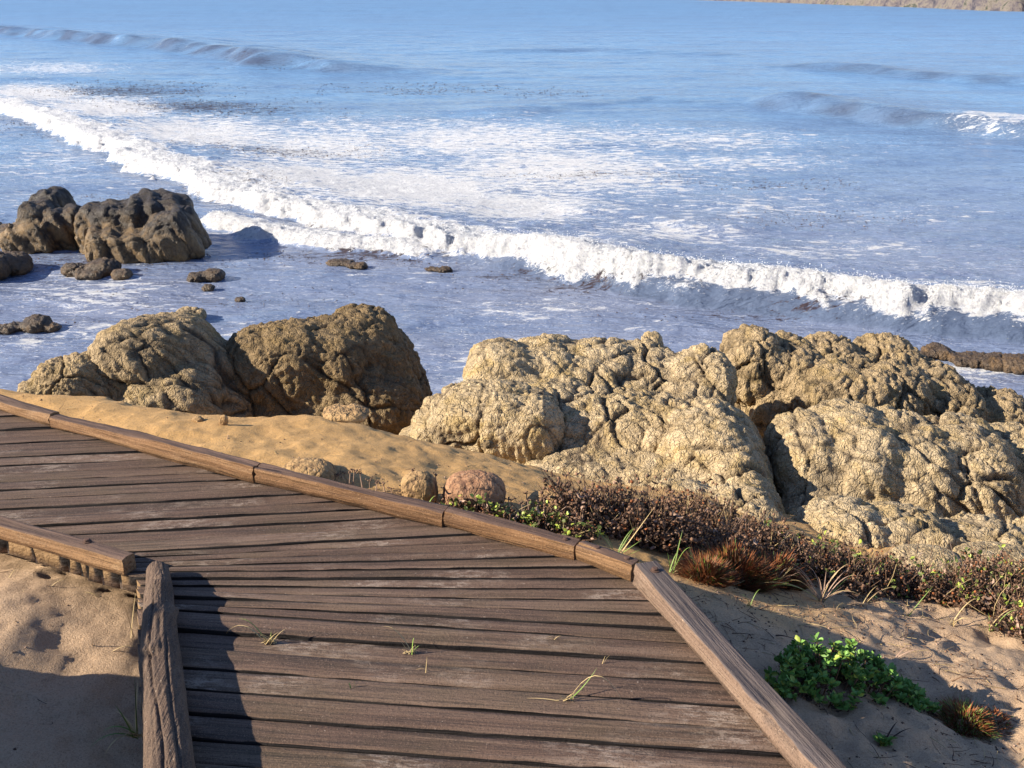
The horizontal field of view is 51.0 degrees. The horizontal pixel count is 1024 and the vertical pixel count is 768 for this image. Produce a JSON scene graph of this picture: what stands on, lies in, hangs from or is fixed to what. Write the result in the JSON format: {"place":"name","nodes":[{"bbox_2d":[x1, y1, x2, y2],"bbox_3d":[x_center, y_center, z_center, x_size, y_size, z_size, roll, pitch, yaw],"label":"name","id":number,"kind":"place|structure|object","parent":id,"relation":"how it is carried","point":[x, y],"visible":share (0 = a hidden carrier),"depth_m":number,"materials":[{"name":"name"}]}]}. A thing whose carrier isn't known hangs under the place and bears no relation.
{"place":"outdoors","nodes":[
{"label":"outdoors","id":0,"kind":"place"},
{"bbox_2d":[480,440,493,448],"bbox_3d":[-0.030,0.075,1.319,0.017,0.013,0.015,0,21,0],"label":"stone","id":1,"kind":"object","parent":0,"point":[487,444],"visible":1,"depth_m":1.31,"materials":[{"name":"beige stone"}]},
{"bbox_2d":[0,0,1023,397],"bbox_3d":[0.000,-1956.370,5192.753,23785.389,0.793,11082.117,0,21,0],"label":"sea water","id":2,"kind":"structure","parent":0,"point":[898,118],"depth_m":27.34,"materials":[{"name":"blue liquid"}]},
{"bbox_2d":[0,222,12,247],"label":"sea rock","id":3,"kind":"object","parent":2,"relation":"in","point":[3,227],"visible":0.14,"depth_m":18.85,"materials":[{"name":"stone"}]},
{"bbox_2d":[0,250,33,279],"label":"sea rock","id":4,"kind":"object","parent":2,"relation":"in","point":[13,263],"visible":1,"depth_m":17.03,"materials":[{"name":"grey stone"}]},
{"bbox_2d":[0,314,61,334],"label":"sea rock","id":5,"kind":"object","parent":2,"relation":"in","point":[35,323],"visible":1,"depth_m":14.24,"materials":[{"name":"grey stone"}]},
{"bbox_2d":[0,186,81,253],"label":"sea rock","id":6,"kind":"object","parent":2,"relation":"in","point":[44,222],"visible":0.69,"depth_m":18.34,"materials":[{"name":"brown stone"}]},
{"bbox_2d":[60,257,132,279],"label":"sea rock","id":7,"kind":"object","parent":2,"relation":"in","point":[99,268],"visible":0.97,"depth_m":16.80,"materials":[{"name":"stone"}]},
{"bbox_2d":[74,188,211,263],"bbox_3d":[-6.329,-2.663,18.443,2.342,1.221,2.074,0,21,0],"label":"sea rock","id":8,"kind":"object","parent":2,"relation":"in","point":[145,225],"visible":0.91,"depth_m":17.81,"materials":[{"name":"stone"}]},
{"bbox_2d":[176,306,206,319],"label":"sea rock","id":9,"kind":"object","parent":2,"relation":"in","point":[201,312],"visible":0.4,"depth_m":14.67,"materials":[{"name":"beige stone"}]},
{"bbox_2d":[186,268,225,282],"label":"sea rock","id":10,"kind":"object","parent":2,"relation":"in","point":[212,274],"visible":1,"depth_m":16.55,"materials":[{"name":"stone"}]},
{"bbox_2d":[201,284,214,291],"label":"sea rock","id":11,"kind":"object","parent":2,"relation":"on","point":[207,287],"visible":1,"depth_m":16.12,"materials":[{"name":"stone"}]},
{"bbox_2d":[235,297,245,301],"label":"sea rock","id":12,"kind":"object","parent":2,"relation":"in","point":[240,299],"visible":1,"depth_m":15.57,"materials":[{"name":"stone"}]},
{"bbox_2d":[326,258,367,269],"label":"sea rock","id":13,"kind":"object","parent":2,"relation":"in","point":[351,263],"visible":0.99,"depth_m":17.45,"materials":[{"name":"stone"}]},
{"bbox_2d":[425,266,452,272],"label":"sea rock","id":14,"kind":"object","parent":2,"relation":"in","point":[444,269],"visible":1,"depth_m":17.15,"materials":[{"name":"stone"}]},
{"bbox_2d":[0,56,914,323],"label":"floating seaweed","id":15,"kind":"object","parent":2,"relation":"on","point":[332,160],"visible":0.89,"depth_m":29.54,"materials":[{"name":"white liquid"}]},
{"bbox_2d":[4,97,1022,305],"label":"sea spray","id":16,"kind":"object","parent":2,"relation":"on","point":[345,208],"visible":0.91,"depth_m":19.02,"materials":[{"name":"white liquid"}]},
{"bbox_2d":[920,342,1023,374],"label":"sea rock","id":17,"kind":"object","parent":2,"relation":"in","point":[994,361],"visible":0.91,"depth_m":12.96,"materials":[{"name":"brown stone"}]},
{"bbox_2d":[0,389,1023,767],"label":"sand ground","id":18,"kind":"structure","parent":0,"point":[72,677],"depth_m":3.22,"materials":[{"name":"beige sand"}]},
{"bbox_2d":[17,351,111,398],"bbox_3d":[-2.795,0.050,6.805,0.676,0.500,0.509,-7,22,-17],"label":"boulder","id":19,"kind":"object","parent":18,"relation":"on","point":[74,374],"visible":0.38,"depth_m":6.62,"materials":[{"name":"beige stone"}]},
{"bbox_2d":[95,683,142,755],"bbox_3d":[-0.938,0.768,2.546,0.094,0.176,0.159,17,27,38],"label":"grass tuft","id":20,"kind":"object","parent":18,"relation":"on","point":[134,734],"visible":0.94,"depth_m":2.56,"materials":[{"name":"plant"}]},
{"bbox_2d":[124,593,135,637],"bbox_3d":[-1.061,0.651,3.010,0.014,0.125,0.039,16,26,36],"label":"straw","id":21,"kind":"object","parent":18,"relation":"on","point":[132,619],"visible":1,"depth_m":3.01,"materials":[{"name":"beige plant"}]},
{"bbox_2d":[86,311,253,416],"bbox_3d":[-2.229,0.082,7.145,1.110,1.093,1.075,0,21,0],"label":"boulder","id":22,"kind":"object","parent":18,"relation":"on","point":[177,361],"visible":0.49,"depth_m":6.79,"materials":[{"name":"beige stone"}]},
{"bbox_2d":[192,416,203,421],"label":"stone","id":23,"kind":"object","parent":18,"relation":"on","point":[198,419],"visible":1,"depth_m":4.37,"materials":[{"name":"beige stone"}]},
{"bbox_2d":[219,415,228,424],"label":"stone","id":24,"kind":"object","parent":18,"relation":"on","point":[223,419],"visible":1,"depth_m":4.33,"materials":[{"name":"beige stone"}]},
{"bbox_2d":[282,457,352,484],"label":"stone","id":25,"kind":"object","parent":18,"relation":"on","point":[318,467],"visible":0.35,"depth_m":3.73,"materials":[{"name":"beige stone"}]},
{"bbox_2d":[224,303,432,434],"bbox_3d":[-1.308,0.051,7.677,1.461,1.168,1.304,0,21,0],"label":"boulder","id":26,"kind":"object","parent":18,"relation":"on","point":[365,355],"visible":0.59,"depth_m":7.18,"materials":[{"name":"brown stone"}]},
{"bbox_2d":[334,465,349,475],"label":"stone","id":27,"kind":"object","parent":18,"relation":"on","point":[341,468],"visible":0.3,"depth_m":3.81,"materials":[{"name":"grey stone"}]},
{"bbox_2d":[322,403,368,422],"bbox_3d":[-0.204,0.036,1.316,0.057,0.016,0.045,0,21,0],"label":"stone","id":28,"kind":"object","parent":18,"relation":"on","point":[349,413],"visible":1,"depth_m":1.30,"materials":[{"name":"beige stone"}]},
{"bbox_2d":[336,469,394,492],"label":"dried flower stalks","id":29,"kind":"object","parent":18,"relation":"on","point":[350,471],"visible":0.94,"depth_m":3.72,"materials":[{"name":"brown plant"}]},
{"bbox_2d":[379,490,401,495],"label":"stone","id":30,"kind":"object","parent":18,"relation":"on","point":[397,492],"visible":0.1,"depth_m":3.73,"materials":[{"name":"beige stone"}]},
{"bbox_2d":[401,470,437,502],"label":"stone","id":31,"kind":"object","parent":18,"relation":"on","point":[419,484],"visible":0.77,"depth_m":3.70,"materials":[{"name":"beige stone"}]},
{"bbox_2d":[0,394,846,767],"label":"boardwalk","id":32,"kind":"structure","parent":18,"relation":"on","point":[200,552],"depth_m":2.83,"materials":[{"name":"brown wood"}]},
{"bbox_2d":[234,619,284,644],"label":"grass tuft","id":33,"kind":"object","parent":32,"relation":"on","point":[267,641],"visible":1,"depth_m":2.77,"materials":[{"name":"plant"}]},
{"bbox_2d":[384,626,419,653],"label":"grass tuft","id":34,"kind":"object","parent":32,"relation":"on","point":[411,650],"visible":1,"depth_m":2.73,"materials":[{"name":"plant"}]},
{"bbox_2d":[537,671,625,708],"bbox_3d":[0.158,0.707,2.544,0.238,0.091,0.077,4,21,10],"label":"grass tuft","id":35,"kind":"object","parent":32,"relation":"on","point":[566,698],"visible":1,"depth_m":2.54,"materials":[{"name":"plant"}]},
{"bbox_2d":[411,468,444,490],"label":"dried flower stalks","id":36,"kind":"object","parent":18,"relation":"on","point":[412,469],"visible":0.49,"depth_m":3.75,"materials":[{"name":"brown plant"}]},
{"bbox_2d":[443,469,505,510],"bbox_3d":[-0.131,0.388,3.755,0.222,0.166,0.175,0,21,0],"label":"stone","id":37,"kind":"object","parent":18,"relation":"on","point":[491,485],"visible":0.62,"depth_m":3.69,"materials":[{"name":"pink stone"}]},
{"bbox_2d":[399,378,565,463],"bbox_3d":[-0.193,0.245,6.266,1.013,0.537,0.717,0,21,0],"label":"boulder","id":38,"kind":"object","parent":18,"relation":"on","point":[520,422],"visible":0.64,"depth_m":6.00,"materials":[{"name":"beige stone"}]},
{"bbox_2d":[433,486,611,542],"bbox_3d":[-0.003,0.457,3.655,0.692,0.207,0.280,5,21,12],"label":"plant","id":39,"kind":"object","parent":18,"relation":"on","point":[533,518],"visible":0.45,"depth_m":3.62,"materials":[{"name":"green plant"}]},
{"bbox_2d":[525,490,565,515],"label":"stone","id":40,"kind":"object","parent":18,"relation":"on","point":[535,496],"visible":0.34,"depth_m":3.77,"materials":[{"name":"beige stone"}]},
{"bbox_2d":[505,491,586,525],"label":"dried flower stalks","id":41,"kind":"object","parent":18,"relation":"on","point":[543,507],"visible":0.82,"depth_m":3.69,"materials":[{"name":"brown plant"}]},
{"bbox_2d":[588,494,647,534],"bbox_3d":[0.378,0.476,3.921,0.236,0.131,0.185,0,21,0],"label":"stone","id":42,"kind":"object","parent":18,"relation":"on","point":[641,503],"visible":0.16,"depth_m":3.88,"materials":[{"name":"stone"}]},
{"bbox_2d":[585,512,650,554],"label":"grass tuft","id":43,"kind":"object","parent":18,"relation":"on","point":[623,540],"visible":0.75,"depth_m":3.52,"materials":[{"name":"plant"}]},
{"bbox_2d":[462,331,785,520],"bbox_3d":[0.586,0.401,6.156,1.814,0.885,2.660,0,21,0],"label":"rock outcrop","id":44,"kind":"object","parent":18,"relation":"on","point":[650,404],"visible":0.66,"depth_m":6.08,"materials":[{"name":"beige stone"}]},
{"bbox_2d":[667,534,690,572],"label":"grass tuft","id":45,"kind":"object","parent":18,"relation":"on","point":[670,569],"visible":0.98,"depth_m":3.54,"materials":[{"name":"plant"}]},
{"bbox_2d":[529,463,837,566],"bbox_3d":[0.646,0.523,4.095,1.310,0.680,0.751,-18,27,-39],"label":"dry bush","id":46,"kind":"object","parent":18,"relation":"on","point":[666,524],"visible":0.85,"depth_m":3.83,"materials":[{"name":"brown plant"}]},
{"bbox_2d":[669,536,816,592],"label":"grass tufts","id":47,"kind":"object","parent":18,"relation":"on","point":[732,565],"visible":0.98,"depth_m":3.69,"materials":[{"name":"brown plant"}]},
{"bbox_2d":[764,564,861,602],"bbox_3d":[1.025,0.695,3.698,0.385,0.132,0.091,-1,21,-1],"label":"grass tuft","id":48,"kind":"object","parent":18,"relation":"on","point":[822,596],"visible":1,"depth_m":3.71,"materials":[{"name":"plant"}]},
{"bbox_2d":[785,542,847,579],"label":"dried flower stalks","id":49,"kind":"object","parent":18,"relation":"on","point":[811,550],"visible":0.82,"depth_m":4.02,"materials":[{"name":"brown plant"}]},
{"bbox_2d":[764,632,942,716],"bbox_3d":[0.929,0.815,2.980,0.561,0.310,0.235,-7,22,-19],"label":"green plant","id":50,"kind":"object","parent":18,"relation":"on","point":[837,664],"visible":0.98,"depth_m":2.93,"materials":[{"name":"green plant"}]},
{"bbox_2d":[719,323,1023,438],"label":"rock outcrop","id":51,"kind":"object","parent":18,"relation":"on","point":[780,371],"visible":0.68,"depth_m":7.58,"materials":[{"name":"beige stone"}]},
{"bbox_2d":[850,587,894,606],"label":"grass tuft","id":52,"kind":"object","parent":18,"relation":"on","point":[868,598],"visible":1,"depth_m":3.76,"materials":[{"name":"plant"}]},
{"bbox_2d":[872,732,897,746],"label":"seedling","id":53,"kind":"object","parent":18,"relation":"on","point":[882,740],"visible":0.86,"depth_m":2.76,"materials":[{"name":"green plant"}]},
{"bbox_2d":[759,520,1017,613],"bbox_3d":[1.446,0.713,4.178,0.939,0.381,0.696,0,21,0],"label":"dry bush","id":54,"kind":"object","parent":18,"relation":"on","point":[865,572],"visible":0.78,"depth_m":4.04,"materials":[{"name":"brown plant"}]},
{"bbox_2d":[763,398,1023,549],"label":"rock outcrop","id":55,"kind":"object","parent":18,"relation":"on","point":[887,475],"visible":0.62,"depth_m":5.78,"materials":[{"name":"beige stone"}]},
{"bbox_2d":[886,722,909,736],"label":"twig","id":56,"kind":"object","parent":18,"relation":"on","point":[897,733],"visible":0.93,"depth_m":2.79,"materials":[{"name":"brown plant"}]},
{"bbox_2d":[889,591,928,615],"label":"grass tuft","id":57,"kind":"object","parent":18,"relation":"on","point":[913,609],"visible":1,"depth_m":3.80,"materials":[{"name":"plant"}]},
{"bbox_2d":[895,644,927,656],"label":"twig","id":58,"kind":"object","parent":18,"relation":"on","point":[905,652],"visible":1,"depth_m":3.34,"materials":[{"name":"beige plant"}]},
{"bbox_2d":[888,544,962,572],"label":"stone","id":59,"kind":"object","parent":18,"relation":"on","point":[906,550],"visible":0.46,"depth_m":4.56,"materials":[{"name":"beige stone"}]},
{"bbox_2d":[935,598,977,626],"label":"grass tuft","id":60,"kind":"object","parent":18,"relation":"on","point":[952,623],"visible":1,"depth_m":3.78,"materials":[{"name":"plant"}]},
{"bbox_2d":[932,693,1001,742],"bbox_3d":[1.275,0.928,3.011,0.196,0.094,0.220,0,21,0],"label":"plant tuft","id":61,"kind":"object","parent":18,"relation":"on","point":[967,710],"visible":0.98,"depth_m":3.00,"materials":[{"name":"brown plant"}]},
{"bbox_2d":[951,674,993,681],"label":"twig","id":62,"kind":"object","parent":18,"relation":"on","point":[967,676],"visible":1,"depth_m":3.25,"materials":[{"name":"brown plant"}]},
{"bbox_2d":[937,540,1023,646],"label":"leafy bush","id":63,"kind":"object","parent":18,"relation":"on","point":[1013,578],"visible":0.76,"depth_m":4.07,"materials":[{"name":"brown plant"}]},
{"bbox_2d":[953,541,1023,574],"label":"stone","id":64,"kind":"object","parent":18,"relation":"on","point":[1016,553],"visible":0.38,"depth_m":4.63,"materials":[{"name":"beige stone"}]},
{"bbox_2d":[980,705,1015,736],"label":"plant tuft","id":65,"kind":"object","parent":18,"relation":"on","point":[1000,713],"visible":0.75,"depth_m":3.04,"materials":[{"name":"brown plant"}]},
{"bbox_2d":[979,608,1020,631],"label":"grass tuft","id":66,"kind":"object","parent":18,"relation":"on","point":[999,620],"visible":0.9,"depth_m":3.77,"materials":[{"name":"plant"}]},
{"bbox_2d":[710,0,1023,11],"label":"headland","id":67,"kind":"structure","parent":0,"point":[999,5],"depth_m":171.56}
]}

